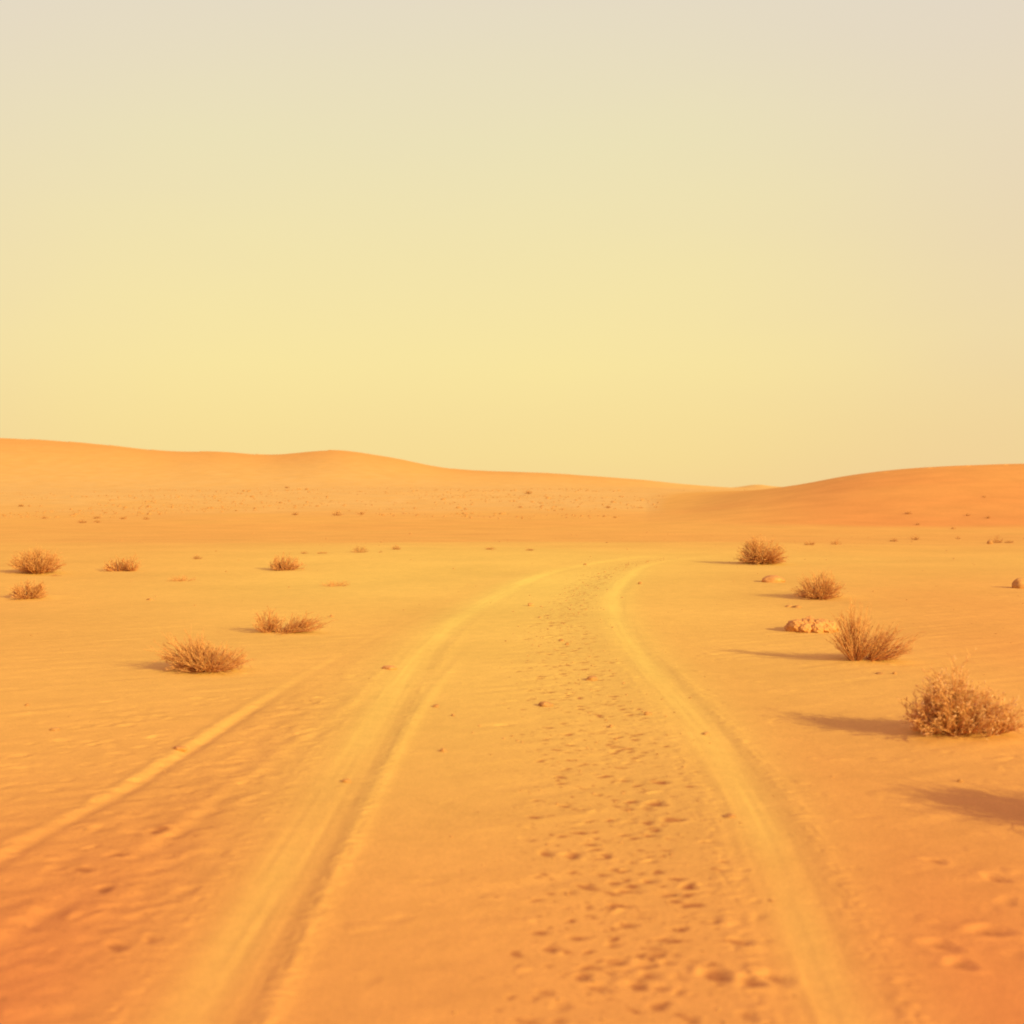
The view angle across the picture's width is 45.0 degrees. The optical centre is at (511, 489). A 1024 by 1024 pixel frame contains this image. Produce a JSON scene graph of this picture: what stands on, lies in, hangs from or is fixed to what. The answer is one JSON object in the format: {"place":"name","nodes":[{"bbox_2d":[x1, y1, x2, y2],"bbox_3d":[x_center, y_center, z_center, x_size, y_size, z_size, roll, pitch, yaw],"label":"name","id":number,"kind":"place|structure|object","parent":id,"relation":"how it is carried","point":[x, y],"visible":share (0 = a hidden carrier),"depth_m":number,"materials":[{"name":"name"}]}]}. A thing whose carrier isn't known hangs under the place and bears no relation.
{"place":"outdoors","nodes":[
{"label":"outdoors","id":0,"kind":"place"},
{"bbox_2d":[0,438,649,481],"bbox_3d":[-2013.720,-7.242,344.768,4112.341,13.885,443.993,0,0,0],"label":"dune","id":1,"kind":"structure","parent":0,"point":[34,451],"depth_m":278.28,"materials":[{"name":"orange sand"}]},
{"bbox_2d":[0,462,1023,1023],"bbox_3d":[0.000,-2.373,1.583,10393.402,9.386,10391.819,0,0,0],"label":"ground","id":2,"kind":"structure","parent":0,"point":[144,804],"depth_m":12.14,"materials":[{"name":"orange sand"}]},
{"bbox_2d":[6,578,47,598],"bbox_3d":[-7.105,1.438,18.135,0.582,0.327,0.688,0,0,-32],"label":"dry shrub","id":3,"kind":"object","parent":2,"relation":"on","point":[39,591],"visible":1,"depth_m":18.06,"materials":[{"name":"brown plant"}]},
{"bbox_2d":[6,544,65,573],"bbox_3d":[-8.933,1.299,23.425,1.099,0.583,1.139,0,0,33],"label":"dry shrub","id":4,"kind":"object","parent":2,"relation":"on","point":[34,565],"visible":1,"depth_m":23.28,"materials":[{"name":"brown plant"}]},
{"bbox_2d":[101,552,140,570],"bbox_3d":[-7.766,1.429,24.537,0.806,0.402,0.623,0,0,0],"label":"dry shrub","id":5,"kind":"object","parent":2,"relation":"on","point":[120,566],"visible":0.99,"depth_m":24.50,"materials":[{"name":"brown plant"}]},
{"bbox_2d":[174,746,187,750],"bbox_3d":[-2.049,1.600,7.640,0.093,0.038,0.077,0,0,0],"label":"stone","id":6,"kind":"object","parent":2,"relation":"on","point":[182,748],"visible":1,"depth_m":7.61,"materials":[{"name":"stone"}]},
{"bbox_2d":[168,575,195,580],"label":"dry tuft","id":7,"kind":"object","parent":2,"relation":"on","point":[176,579],"visible":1,"depth_m":21.94,"materials":[{"name":"brown plant"}]},
{"bbox_2d":[144,624,255,672],"bbox_3d":[-2.654,1.376,10.754,0.854,0.421,0.737,0,0,39],"label":"dry shrub","id":8,"kind":"object","parent":2,"relation":"on","point":[195,659],"visible":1,"depth_m":10.69,"materials":[{"name":"brown plant"}]},
{"bbox_2d":[267,551,304,570],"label":"dry shrub","id":9,"kind":"object","parent":2,"relation":"on","point":[276,565],"visible":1,"depth_m":24.70,"materials":[{"name":"brown plant"}]},
{"bbox_2d":[252,606,337,633],"bbox_3d":[-2.404,1.430,13.635,0.950,0.319,0.512,0,0,0],"label":"dry shrub","id":10,"kind":"object","parent":2,"relation":"on","point":[274,626],"visible":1,"depth_m":13.64,"materials":[{"name":"brown plant"}]},
{"bbox_2d":[324,581,350,586],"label":"dry tuft","id":11,"kind":"object","parent":2,"relation":"on","point":[332,584],"visible":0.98,"depth_m":21.06,"materials":[{"name":"orange plant"}]},
{"bbox_2d":[351,546,367,552],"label":"shrub","id":12,"kind":"object","parent":2,"relation":"on","point":[356,550],"visible":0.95,"depth_m":30.68,"materials":[{"name":"brown plant"}]},
{"bbox_2d":[0,488,744,518],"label":"gravel","id":13,"kind":"structure","parent":2,"relation":"on","point":[465,513],"depth_m":125.33,"materials":[{"name":"orange gravel"}]},
{"bbox_2d":[45,544,958,1023],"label":"dirt track","id":14,"kind":"structure","parent":2,"relation":"on","point":[305,884],"depth_m":5.22,"materials":[{"name":"sand"}]},
{"bbox_2d":[382,665,396,669],"bbox_3d":[-1.088,1.587,10.973,0.149,0.057,0.111,0,0,0],"label":"stone","id":15,"kind":"object","parent":14,"relation":"on","point":[389,667],"visible":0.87,"depth_m":10.95,"materials":[{"name":"stone"}]},
{"bbox_2d":[538,701,552,706],"bbox_3d":[0.251,1.605,9.200,0.113,0.067,0.088,0,0,0],"label":"stone","id":16,"kind":"object","parent":14,"relation":"on","point":[543,704],"visible":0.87,"depth_m":9.18,"materials":[{"name":"orange stone"}]},
{"bbox_2d":[586,676,597,680],"bbox_3d":[0.672,1.599,10.421,0.092,0.065,0.086,0,0,39],"label":"stone","id":17,"kind":"object","parent":14,"relation":"on","point":[590,678],"visible":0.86,"depth_m":10.40,"materials":[{"name":"orange stone"}]},
{"bbox_2d":[723,813,735,817],"bbox_3d":[1.055,1.578,5.980,0.060,0.025,0.041,0,0,-34],"label":"stone","id":18,"kind":"object","parent":14,"relation":"on","point":[729,815],"visible":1,"depth_m":5.97,"materials":[{"name":"orange stone"}]},
{"bbox_2d":[735,535,791,564],"bbox_3d":[5.417,1.265,26.768,1.200,0.753,1.301,0,0,0],"label":"dry shrub","id":19,"kind":"object","parent":2,"relation":"on","point":[759,556],"visible":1,"depth_m":26.63,"materials":[{"name":"brown plant"}]},
{"bbox_2d":[762,575,784,582],"bbox_3d":[4.487,1.566,21.238,0.404,0.198,0.309,0,0,0],"label":"rock","id":20,"kind":"object","parent":2,"relation":"on","point":[772,579],"visible":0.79,"depth_m":21.14,"materials":[{"name":"orange stone"}]},
{"bbox_2d":[804,541,815,544],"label":"shrub","id":21,"kind":"object","parent":2,"relation":"on","point":[812,543],"visible":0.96,"depth_m":35.78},
{"bbox_2d":[784,616,837,632],"bbox_3d":[3.378,1.535,13.912,0.618,0.224,0.341,0,0,0],"label":"rock","id":22,"kind":"object","parent":2,"relation":"on","point":[808,624],"visible":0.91,"depth_m":13.83,"materials":[{"name":"stone"}]},
{"bbox_2d":[791,567,845,598],"bbox_3d":[4.434,1.355,17.977,0.799,0.468,0.809,0,0,27],"label":"dry shrub","id":23,"kind":"object","parent":2,"relation":"on","point":[824,590],"visible":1,"depth_m":17.89,"materials":[{"name":"brown plant"}]},
{"bbox_2d":[825,596,923,661],"bbox_3d":[3.354,1.277,11.389,0.978,0.620,0.587,0,0,0],"label":"dry shrub","id":24,"kind":"object","parent":2,"relation":"on","point":[852,649],"visible":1,"depth_m":11.36,"materials":[{"name":"brown plant"}]},
{"bbox_2d":[910,534,919,539],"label":"shrub","id":25,"kind":"object","parent":2,"relation":"on","point":[914,538],"visible":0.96,"depth_m":46.37,"materials":[{"name":"brown plant"}]},
{"bbox_2d":[898,648,1023,740],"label":"dry shrub","id":26,"kind":"object","parent":2,"relation":"on","point":[947,713],"visible":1,"depth_m":7.87,"materials":[{"name":"brown plant"}]},
{"bbox_2d":[987,536,1003,542],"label":"shrub","id":27,"kind":"object","parent":2,"relation":"on","point":[996,541],"visible":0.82,"depth_m":43.10,"materials":[{"name":"brown plant"}]},
{"bbox_2d":[1012,578,1023,588],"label":"rock","id":28,"kind":"object","parent":2,"relation":"on","point":[1018,583],"visible":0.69,"depth_m":19.72,"materials":[{"name":"stone"}]},
{"bbox_2d":[0,0,1023,486],"label":"sky","id":29,"kind":"structure","parent":0,"point":[716,243],"materials":[{"name":"yellow"}]},
{"bbox_2d":[11,532,1023,880],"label":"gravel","id":30,"kind":"structure","parent":0,"point":[505,640],"depth_m":21.51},
{"bbox_2d":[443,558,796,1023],"bbox_3d":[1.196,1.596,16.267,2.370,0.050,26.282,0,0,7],"label":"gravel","id":31,"kind":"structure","parent":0,"point":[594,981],"depth_m":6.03,"materials":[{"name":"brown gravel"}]},
{"bbox_2d":[732,485,778,487],"bbox_3d":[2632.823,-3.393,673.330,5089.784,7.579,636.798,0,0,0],"label":"dune","id":32,"kind":"structure","parent":0,"point":[749,486],"depth_m":551.32,"materials":[{"name":"orange sand"}]},
{"bbox_2d":[659,464,1023,526],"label":"dune","id":33,"kind":"structure","parent":0,"point":[946,496],"depth_m":89.74,"materials":[{"name":"orange sand"}]}
]}

